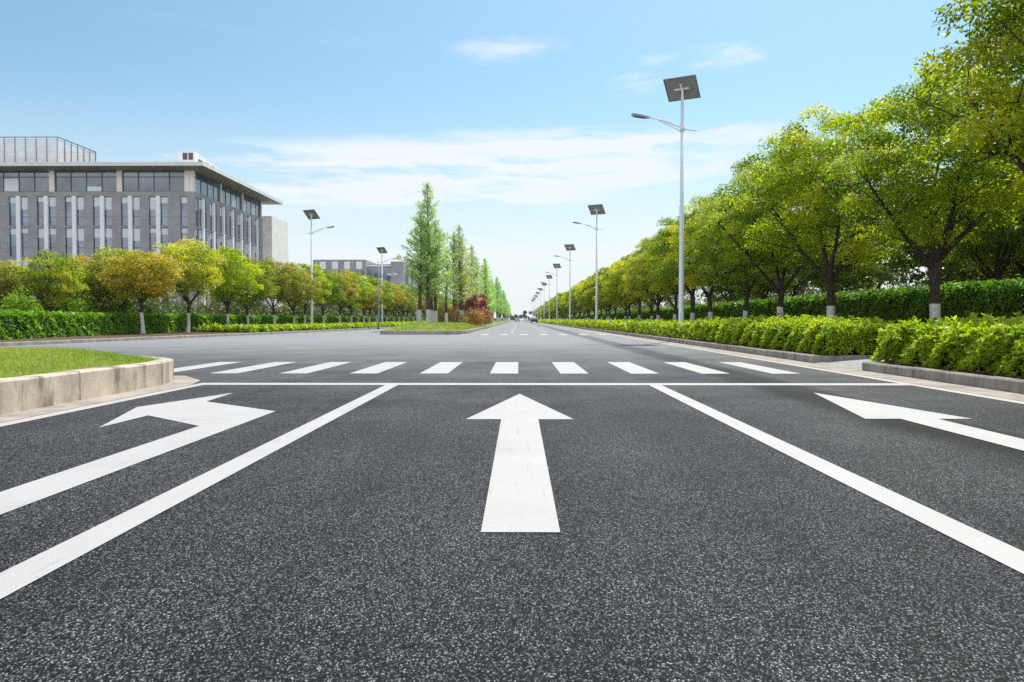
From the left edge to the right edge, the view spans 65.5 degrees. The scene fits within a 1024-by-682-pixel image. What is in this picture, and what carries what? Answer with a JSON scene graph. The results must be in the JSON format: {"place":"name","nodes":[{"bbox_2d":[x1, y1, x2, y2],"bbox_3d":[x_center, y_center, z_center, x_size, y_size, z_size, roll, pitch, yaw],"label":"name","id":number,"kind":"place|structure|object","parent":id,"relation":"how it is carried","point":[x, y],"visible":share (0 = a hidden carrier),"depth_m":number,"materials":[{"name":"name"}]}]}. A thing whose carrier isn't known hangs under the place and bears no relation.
{"place":"outdoors","nodes":[
{"label":"outdoors","id":0,"kind":"place"},
{"bbox_2d":[0,346,162,377],"bbox_3d":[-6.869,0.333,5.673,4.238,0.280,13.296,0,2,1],"label":"grass","id":1,"kind":"structure","parent":0,"point":[16,351],"depth_m":9.75,"materials":[{"name":"green plant"}]},
{"bbox_2d":[0,326,397,341],"bbox_3d":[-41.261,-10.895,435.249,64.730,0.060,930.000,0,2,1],"label":"verge","id":2,"kind":"structure","parent":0,"point":[155,334],"depth_m":37.30,"materials":[{"name":"grey concrete"}]},
{"bbox_2d":[0,259,35,298],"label":"ornamental tree","id":3,"kind":"object","parent":2,"relation":"on","point":[6,271],"visible":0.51,"depth_m":38.45,"materials":[{"name":"green plant"}]},
{"bbox_2d":[0,286,44,311],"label":"green bush","id":4,"kind":"object","parent":2,"relation":"on","point":[21,303],"visible":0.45,"depth_m":35.31,"materials":[{"name":"green plant"}]},
{"bbox_2d":[5,249,89,310],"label":"ornamental tree","id":5,"kind":"object","parent":2,"relation":"on","point":[36,279],"visible":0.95,"depth_m":38.26,"materials":[{"name":"green plant"}]},
{"bbox_2d":[42,292,95,312],"bbox_3d":[-21.753,-1.332,39.524,3.074,2.169,2.903,1,2,26],"label":"green bush","id":6,"kind":"object","parent":2,"relation":"on","point":[83,306],"visible":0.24,"depth_m":39.36,"materials":[{"name":"green plant"}]},
{"bbox_2d":[52,263,115,304],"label":"ornamental tree","id":7,"kind":"object","parent":2,"relation":"on","point":[88,279],"visible":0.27,"depth_m":43.54,"materials":[{"name":"green plant"}]},
{"bbox_2d":[81,246,148,310],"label":"ornamental tree","id":8,"kind":"object","parent":2,"relation":"on","point":[100,268],"visible":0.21,"depth_m":44.33,"materials":[{"name":"green plant"}]},
{"bbox_2d":[99,302,130,312],"bbox_3d":[-22.492,-1.334,45.110,2.669,1.887,2.848,0,2,1],"label":"green bush","id":9,"kind":"object","parent":2,"relation":"on","point":[118,308],"visible":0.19,"depth_m":44.83,"materials":[{"name":"green plant"}]},
{"bbox_2d":[95,249,186,333],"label":"ornamental tree","id":10,"kind":"object","parent":2,"relation":"on","point":[139,263],"visible":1,"depth_m":40.89,"materials":[{"name":"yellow plant"}]},
{"bbox_2d":[155,300,196,313],"bbox_3d":[-23.619,-1.821,54.904,3.680,2.343,3.968,0,2,1],"label":"green bush","id":11,"kind":"object","parent":2,"relation":"on","point":[178,310],"visible":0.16,"depth_m":55.00,"materials":[{"name":"green plant"}]},
{"bbox_2d":[145,236,227,332],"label":"ornamental tree","id":12,"kind":"object","parent":2,"relation":"on","point":[180,253],"visible":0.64,"depth_m":45.75,"materials":[{"name":"green plant"}]},
{"bbox_2d":[0,309,425,339],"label":"tall hedge","id":13,"kind":"object","parent":2,"relation":"on","point":[18,323],"visible":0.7,"depth_m":39.37,"materials":[{"name":"green plant"}]},
{"bbox_2d":[190,245,265,324],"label":"ornamental tree","id":14,"kind":"object","parent":2,"relation":"on","point":[243,283],"visible":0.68,"depth_m":51.10,"materials":[{"name":"green plant"}]},
{"bbox_2d":[0,274,457,317],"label":"undergrowth","id":15,"kind":"object","parent":2,"relation":"on","point":[216,307],"visible":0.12,"depth_m":66.10,"materials":[{"name":"green plant"}]},
{"bbox_2d":[219,258,280,324],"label":"ornamental tree","id":16,"kind":"object","parent":2,"relation":"on","point":[244,300],"visible":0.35,"depth_m":56.88,"materials":[{"name":"green plant"}]},
{"bbox_2d":[252,255,308,323],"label":"ornamental tree","id":17,"kind":"object","parent":2,"relation":"on","point":[282,273],"visible":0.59,"depth_m":62.23,"materials":[{"name":"green plant"}]},
{"bbox_2d":[279,265,323,323],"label":"ornamental tree","id":18,"kind":"object","parent":2,"relation":"on","point":[301,298],"visible":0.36,"depth_m":67.91,"materials":[{"name":"green plant"}]},
{"bbox_2d":[276,262,335,323],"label":"ornamental tree","id":19,"kind":"object","parent":2,"relation":"on","point":[307,306],"visible":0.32,"depth_m":73.97,"materials":[{"name":"green plant"}]},
{"bbox_2d":[303,209,334,322],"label":"street lamp","id":20,"kind":"object","parent":2,"relation":"on","point":[311,214],"visible":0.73,"depth_m":70.92,"materials":[{"name":"white metal"}]},
{"bbox_2d":[194,320,449,332],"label":"hedge","id":21,"kind":"object","parent":2,"relation":"on","point":[241,328],"visible":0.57,"depth_m":53.72,"materials":[{"name":"green plant"}]},
{"bbox_2d":[309,270,348,322],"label":"ornamental tree","id":22,"kind":"object","parent":2,"relation":"on","point":[332,297],"visible":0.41,"depth_m":79.80,"materials":[{"name":"green plant"}]},
{"bbox_2d":[319,268,361,322],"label":"ornamental tree","id":23,"kind":"object","parent":2,"relation":"on","point":[347,275],"visible":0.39,"depth_m":85.90,"materials":[{"name":"green plant"}]},
{"bbox_2d":[335,271,374,322],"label":"ornamental tree","id":24,"kind":"object","parent":2,"relation":"on","point":[356,304],"visible":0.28,"depth_m":91.70,"materials":[{"name":"green plant"}]},
{"bbox_2d":[353,285,384,321],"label":"ornamental tree","id":25,"kind":"object","parent":2,"relation":"on","point":[372,301],"visible":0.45,"depth_m":97.43,"materials":[{"name":"green plant"}]},
{"bbox_2d":[356,274,394,321],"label":"ornamental tree","id":26,"kind":"object","parent":2,"relation":"on","point":[372,279],"visible":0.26,"depth_m":103.88,"materials":[{"name":"green plant"}]},
{"bbox_2d":[364,279,396,321],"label":"ornamental tree","id":27,"kind":"object","parent":2,"relation":"on","point":[390,288],"visible":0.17,"depth_m":109.92,"materials":[{"name":"green plant"}]},
{"bbox_2d":[379,281,406,321],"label":"ornamental tree","id":28,"kind":"object","parent":2,"relation":"on","point":[400,293],"visible":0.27,"depth_m":115.93,"materials":[{"name":"yellow plant"}]},
{"bbox_2d":[380,283,411,321],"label":"ornamental tree","id":29,"kind":"object","parent":2,"relation":"on","point":[405,301],"visible":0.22,"depth_m":121.69,"materials":[{"name":"green plant"}]},
{"bbox_2d":[386,320,514,330],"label":"lawn","id":30,"kind":"structure","parent":0,"point":[426,328],"depth_m":46.88,"materials":[{"name":"green plant"}]},
{"bbox_2d":[402,209,449,322],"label":"redwood tree","id":31,"kind":"object","parent":30,"relation":"on","point":[412,272],"visible":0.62,"depth_m":60.36,"materials":[{"name":"green plant"}]},
{"bbox_2d":[394,182,461,322],"bbox_3d":[-6.533,-6.556,59.793,4.386,10.806,4.544,-1,2,-24],"label":"redwood tree","id":32,"kind":"object","parent":30,"relation":"on","point":[428,227],"visible":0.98,"depth_m":59.68,"materials":[{"name":"green plant"}]},
{"bbox_2d":[421,221,455,321],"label":"redwood tree","id":33,"kind":"object","parent":30,"relation":"on","point":[435,292],"visible":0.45,"depth_m":61.28,"materials":[{"name":"green plant"}]},
{"bbox_2d":[433,248,456,322],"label":"redwood tree","id":34,"kind":"object","parent":30,"relation":"on","point":[446,286],"visible":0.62,"depth_m":62.72,"materials":[{"name":"green plant"}]},
{"bbox_2d":[437,305,462,321],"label":"rust bush","id":35,"kind":"object","parent":30,"relation":"on","point":[450,317],"visible":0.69,"depth_m":66.35,"materials":[{"name":"brown plant"}]},
{"bbox_2d":[441,232,471,318],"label":"redwood tree","id":36,"kind":"object","parent":30,"relation":"on","point":[453,245],"visible":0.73,"depth_m":67.84,"materials":[{"name":"green plant"}]},
{"bbox_2d":[441,226,484,318],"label":"redwood tree","id":37,"kind":"object","parent":30,"relation":"on","point":[459,288],"visible":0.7,"depth_m":68.58,"materials":[{"name":"green plant"}]},
{"bbox_2d":[452,240,478,320],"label":"redwood tree","id":38,"kind":"object","parent":30,"relation":"on","point":[470,293],"visible":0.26,"depth_m":74.36,"materials":[{"name":"green plant"}]},
{"bbox_2d":[451,309,485,324],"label":"rust bush","id":39,"kind":"object","parent":30,"relation":"on","point":[476,316],"visible":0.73,"depth_m":68.96,"materials":[{"name":"brown plant"}]},
{"bbox_2d":[457,291,480,318],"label":"maple tree","id":40,"kind":"object","parent":30,"relation":"on","point":[469,302],"visible":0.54,"depth_m":75.73,"materials":[{"name":"red plant"}]},
{"bbox_2d":[463,245,485,297],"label":"redwood tree","id":41,"kind":"object","parent":30,"relation":"on","point":[471,266],"visible":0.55,"depth_m":81.92,"materials":[{"name":"green plant"}]},
{"bbox_2d":[472,262,497,309],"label":"redwood tree","id":42,"kind":"object","parent":30,"relation":"on","point":[486,290],"visible":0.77,"depth_m":96.79,"materials":[{"name":"green plant"}]},
{"bbox_2d":[0,320,1023,681],"bbox_3d":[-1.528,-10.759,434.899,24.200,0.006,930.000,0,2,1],"label":"road","id":43,"kind":"structure","parent":0,"point":[520,500],"depth_m":3.45,"materials":[{"name":"grey asphalt"}]},
{"bbox_2d":[0,356,173,414],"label":"kerb","id":44,"kind":"structure","parent":43,"relation":"on","point":[22,393],"depth_m":8.43,"materials":[{"name":"beige concrete"}]},
{"bbox_2d":[0,327,393,346],"bbox_3d":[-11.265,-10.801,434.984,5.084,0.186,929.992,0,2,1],"label":"kerb","id":45,"kind":"structure","parent":43,"relation":"on","point":[110,339],"depth_m":34.33,"materials":[{"name":"concrete"}]},
{"bbox_2d":[380,321,512,334],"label":"kerb","id":46,"kind":"structure","parent":43,"relation":"on","point":[455,332],"depth_m":46.01,"materials":[{"name":"concrete"}]},
{"bbox_2d":[538,322,821,362],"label":"kerb","id":47,"kind":"structure","parent":43,"relation":"on","point":[809,358],"depth_m":21.54,"materials":[{"name":"grey concrete"}]},
{"bbox_2d":[822,355,888,361],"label":"kerb","id":48,"kind":"structure","parent":43,"relation":"on","point":[837,358],"depth_m":15.71,"materials":[{"name":"grey concrete"}]},
{"bbox_2d":[862,362,1023,393],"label":"kerb","id":49,"kind":"structure","parent":43,"relation":"on","point":[1013,385],"depth_m":10.71,"materials":[{"name":"grey concrete"}]},
{"bbox_2d":[0,0,1023,319],"label":"sky","id":50,"kind":"structure","parent":0,"point":[516,114],"materials":[{"name":"blue"}]},
{"bbox_2d":[528,320,1022,378],"bbox_3d":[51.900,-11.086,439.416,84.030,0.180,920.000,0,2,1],"label":"verge","id":51,"kind":"structure","parent":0,"point":[981,367],"depth_m":16.28,"materials":[{"name":"grey concrete"}]},
{"bbox_2d":[554,244,575,319],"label":"street lamp","id":52,"kind":"object","parent":51,"relation":"on","point":[570,247],"visible":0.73,"depth_m":103.52,"materials":[{"name":"white metal"}]},
{"bbox_2d":[573,275,599,318],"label":"broadleaf tree","id":53,"kind":"object","parent":51,"relation":"on","point":[583,304],"visible":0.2,"depth_m":102.87,"materials":[{"name":"green plant"}]},
{"bbox_2d":[573,204,605,327],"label":"street lamp","id":54,"kind":"object","parent":51,"relation":"on","point":[596,209],"visible":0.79,"depth_m":67.93,"materials":[{"name":"white metal"}]},
{"bbox_2d":[584,267,612,319],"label":"broadleaf tree","id":55,"kind":"object","parent":51,"relation":"on","point":[591,292],"visible":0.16,"depth_m":87.19,"materials":[{"name":"green plant"}]},
{"bbox_2d":[598,266,628,319],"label":"broadleaf tree","id":56,"kind":"object","parent":51,"relation":"on","point":[603,293],"visible":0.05,"depth_m":76.93,"materials":[{"name":"green plant"}]},
{"bbox_2d":[600,259,644,318],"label":"broadleaf tree","id":57,"kind":"object","parent":51,"relation":"on","point":[632,304],"visible":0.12,"depth_m":71.67,"materials":[{"name":"green plant"}]},
{"bbox_2d":[602,250,656,318],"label":"broadleaf tree","id":58,"kind":"object","parent":51,"relation":"on","point":[616,274],"visible":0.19,"depth_m":66.26,"materials":[{"name":"green plant"}]},
{"bbox_2d":[619,257,677,319],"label":"broadleaf tree","id":59,"kind":"object","parent":51,"relation":"on","point":[651,304],"visible":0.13,"depth_m":61.14,"materials":[{"name":"green plant"}]},
{"bbox_2d":[623,237,690,320],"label":"broadleaf tree","id":60,"kind":"object","parent":51,"relation":"on","point":[643,284],"visible":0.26,"depth_m":55.84,"materials":[{"name":"green plant"}]},
{"bbox_2d":[631,74,700,321],"bbox_3d":[6.285,-5.350,32.627,2.790,10.594,1.165,0,2,11],"label":"street lamp","id":61,"kind":"object","parent":51,"relation":"on","point":[682,88],"visible":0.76,"depth_m":32.34,"materials":[{"name":"white metal"}]},
{"bbox_2d":[632,235,700,319],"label":"broadleaf tree","id":62,"kind":"object","parent":51,"relation":"on","point":[670,290],"visible":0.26,"depth_m":50.54,"materials":[{"name":"green plant"}]},
{"bbox_2d":[639,212,722,320],"bbox_3d":[10.463,-3.941,45.560,5.834,6.724,5.999,-1,2,-33],"label":"broadleaf tree","id":63,"kind":"object","parent":51,"relation":"on","point":[664,248],"visible":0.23,"depth_m":45.49,"materials":[{"name":"green plant"}]},
{"bbox_2d":[661,193,769,318],"bbox_3d":[10.347,-3.899,40.298,5.861,6.946,5.402,-1,2,-39],"label":"broadleaf tree","id":64,"kind":"object","parent":51,"relation":"on","point":[689,230],"visible":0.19,"depth_m":39.92,"materials":[{"name":"green plant"}]},
{"bbox_2d":[538,312,895,355],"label":"hedge","id":65,"kind":"object","parent":51,"relation":"on","point":[823,334],"visible":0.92,"depth_m":19.63,"materials":[{"name":"green plant"}]},
{"bbox_2d":[700,283,752,302],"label":"broadleaf tree","id":66,"kind":"object","parent":51,"relation":"on","point":[718,288],"visible":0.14,"depth_m":67.50,"materials":[{"name":"green plant"}]},
{"bbox_2d":[684,188,804,317],"bbox_3d":[10.104,-3.467,34.715,5.434,6.378,5.746,0,2,-9],"label":"broadleaf tree","id":67,"kind":"object","parent":51,"relation":"on","point":[743,274],"visible":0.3,"depth_m":34.79,"materials":[{"name":"green plant"}]},
{"bbox_2d":[733,252,801,298],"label":"broadleaf tree","id":68,"kind":"object","parent":51,"relation":"on","point":[764,286],"visible":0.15,"depth_m":56.20,"materials":[{"name":"green plant"}]},
{"bbox_2d":[702,146,855,317],"bbox_3d":[10.053,-3.705,29.919,5.642,7.114,5.792,-1,2,-20],"label":"broadleaf tree","id":69,"kind":"object","parent":51,"relation":"on","point":[737,219],"visible":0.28,"depth_m":29.75,"materials":[{"name":"green plant"}]},
{"bbox_2d":[550,274,1023,323],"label":"tall hedge","id":70,"kind":"object","parent":51,"relation":"on","point":[1000,298],"visible":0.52,"depth_m":26.85,"materials":[{"name":"green plant"}]},
{"bbox_2d":[578,243,1023,313],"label":"undergrowth","id":71,"kind":"object","parent":51,"relation":"on","point":[687,301],"visible":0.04,"depth_m":43.00,"materials":[{"name":"green plant"}]},
{"bbox_2d":[767,267,834,296],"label":"broadleaf tree","id":72,"kind":"object","parent":51,"relation":"on","point":[803,284],"visible":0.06,"depth_m":60.02,"materials":[{"name":"green plant"}]},
{"bbox_2d":[727,103,927,318],"bbox_3d":[9.904,-3.661,25.048,5.976,7.292,5.508,1,2,30],"label":"broadleaf tree","id":73,"kind":"object","parent":51,"relation":"on","point":[807,171],"visible":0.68,"depth_m":24.50,"materials":[{"name":"green plant"}]},
{"bbox_2d":[792,228,893,294],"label":"broadleaf tree","id":74,"kind":"object","parent":51,"relation":"on","point":[847,277],"visible":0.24,"depth_m":45.81,"materials":[{"name":"green plant"}]},
{"bbox_2d":[824,207,920,290],"bbox_3d":[22.343,-4.644,49.608,6.736,7.944,6.299,1,2,38],"label":"broadleaf tree","id":75,"kind":"object","parent":51,"relation":"on","point":[879,282],"visible":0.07,"depth_m":48.46,"materials":[{"name":"green plant"}]},
{"bbox_2d":[817,64,1023,320],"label":"broadleaf tree","id":76,"kind":"object","parent":51,"relation":"on","point":[948,187],"visible":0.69,"depth_m":18.95,"materials":[{"name":"green plant"}]},
{"bbox_2d":[880,184,974,286],"bbox_3d":[20.749,-4.082,38.241,5.630,7.424,5.922,0,2,14],"label":"broadleaf tree","id":77,"kind":"object","parent":51,"relation":"on","point":[916,260],"visible":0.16,"depth_m":38.25,"materials":[{"name":"green plant"}]},
{"bbox_2d":[870,311,1023,377],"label":"hedge","id":78,"kind":"object","parent":51,"relation":"on","point":[992,344],"visible":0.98,"depth_m":11.30,"materials":[{"name":"green plant"}]},
{"bbox_2d":[901,0,1023,215],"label":"broadleaf tree","id":79,"kind":"object","parent":51,"relation":"on","point":[985,130],"visible":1,"depth_m":14.30,"materials":[{"name":"green plant"}]},
{"bbox_2d":[920,153,1023,280],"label":"broadleaf tree","id":80,"kind":"object","parent":51,"relation":"on","point":[998,233],"visible":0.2,"depth_m":26.92,"materials":[{"name":"green plant"}]},
{"bbox_2d":[942,213,1023,280],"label":"broadleaf tree","id":81,"kind":"object","parent":51,"relation":"on","point":[972,271],"visible":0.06,"depth_m":33.77,"materials":[{"name":"green plant"}]},
{"bbox_2d":[946,157,1023,276],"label":"broadleaf tree","id":82,"kind":"object","parent":51,"relation":"on","point":[1019,266],"visible":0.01,"depth_m":29.75,"materials":[{"name":"green plant"}]},
{"bbox_2d":[601,329,1023,378],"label":"curb","id":83,"kind":"structure","parent":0,"point":[917,364],"depth_m":12.32,"materials":[{"name":"grey concrete"}]},
{"bbox_2d":[816,358,883,369],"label":"footpath","id":84,"kind":"structure","parent":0,"point":[854,364],"depth_m":15.02,"materials":[{"name":"concrete"}]},
{"label":"ground","id":85,"kind":"structure","parent":0,"visible":0},
{"bbox_2d":[0,137,287,311],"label":"office building","id":86,"kind":"structure","parent":85,"relation":"on","point":[54,203],"depth_m":101.31,"materials":[{"name":"grey stone"}]},
{"bbox_2d":[10,197,15,225],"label":"window","id":87,"kind":"structure","parent":86,"relation":"in","point":[12,199],"depth_m":101.38,"materials":[{"name":"grey glass"}]},
{"bbox_2d":[10,228,16,256],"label":"window","id":88,"kind":"structure","parent":86,"relation":"in","point":[12,230],"depth_m":101.48,"materials":[{"name":"grey glass"}]},
{"bbox_2d":[21,197,27,225],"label":"window","id":89,"kind":"structure","parent":86,"relation":"in","point":[24,200],"depth_m":101.35,"materials":[{"name":"grey glass"}]},
{"bbox_2d":[21,228,28,255],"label":"window","id":90,"kind":"structure","parent":86,"relation":"in","point":[24,230],"depth_m":101.48,"materials":[{"name":"grey glass"}]},
{"bbox_2d":[37,197,43,225],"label":"window","id":91,"kind":"structure","parent":86,"relation":"in","point":[40,200],"depth_m":101.35,"materials":[{"name":"grey glass"}]},
{"bbox_2d":[49,197,55,225],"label":"window","id":92,"kind":"structure","parent":86,"relation":"in","point":[52,200],"depth_m":101.33,"materials":[{"name":"grey glass"}]},
{"bbox_2d":[49,228,55,255],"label":"window","id":93,"kind":"structure","parent":86,"relation":"in","point":[52,231],"depth_m":101.43,"materials":[{"name":"grey glass"}]},
{"bbox_2d":[65,197,71,225],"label":"window","id":94,"kind":"structure","parent":86,"relation":"in","point":[68,200],"depth_m":101.30,"materials":[{"name":"grey glass"}]},
{"bbox_2d":[66,228,71,255],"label":"window","id":95,"kind":"structure","parent":86,"relation":"in","point":[68,230],"depth_m":101.40,"materials":[{"name":"grey glass"}]},
{"bbox_2d":[77,197,83,225],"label":"window","id":96,"kind":"structure","parent":86,"relation":"in","point":[80,200],"depth_m":101.30,"materials":[{"name":"grey glass"}]},
{"bbox_2d":[77,228,83,255],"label":"window","id":97,"kind":"structure","parent":86,"relation":"in","point":[80,231],"depth_m":101.38,"materials":[{"name":"grey glass"}]},
{"bbox_2d":[93,197,99,225],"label":"window","id":98,"kind":"structure","parent":86,"relation":"in","point":[96,200],"depth_m":101.28,"materials":[{"name":"grey glass"}]},
{"bbox_2d":[105,197,111,225],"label":"window","id":99,"kind":"structure","parent":86,"relation":"in","point":[108,200],"depth_m":101.28,"materials":[{"name":"grey glass"}]},
{"bbox_2d":[121,197,127,225],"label":"window","id":100,"kind":"structure","parent":86,"relation":"in","point":[124,200],"depth_m":101.25,"materials":[{"name":"grey glass"}]},
{"bbox_2d":[133,197,139,225],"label":"window","id":101,"kind":"structure","parent":86,"relation":"in","point":[136,200],"depth_m":101.23,"materials":[{"name":"grey glass"}]},
{"bbox_2d":[133,228,139,251],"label":"window","id":102,"kind":"structure","parent":86,"relation":"in","point":[136,231],"depth_m":101.30,"materials":[{"name":"grey glass"}]},
{"bbox_2d":[149,197,155,225],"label":"window","id":103,"kind":"structure","parent":86,"relation":"in","point":[152,200],"depth_m":101.20,"materials":[{"name":"grey glass"}]},
{"bbox_2d":[161,197,167,225],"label":"window","id":104,"kind":"structure","parent":86,"relation":"in","point":[164,200],"depth_m":101.20,"materials":[{"name":"grey glass"}]},
{"bbox_2d":[181,196,187,225],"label":"window","id":105,"kind":"structure","parent":86,"relation":"in","point":[184,222],"depth_m":101.18,"materials":[{"name":"grey glass"}]},
{"bbox_2d":[313,260,425,311],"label":"office block","id":106,"kind":"structure","parent":85,"relation":"on","point":[365,267],"depth_m":229.95,"materials":[{"name":"grey stone"}]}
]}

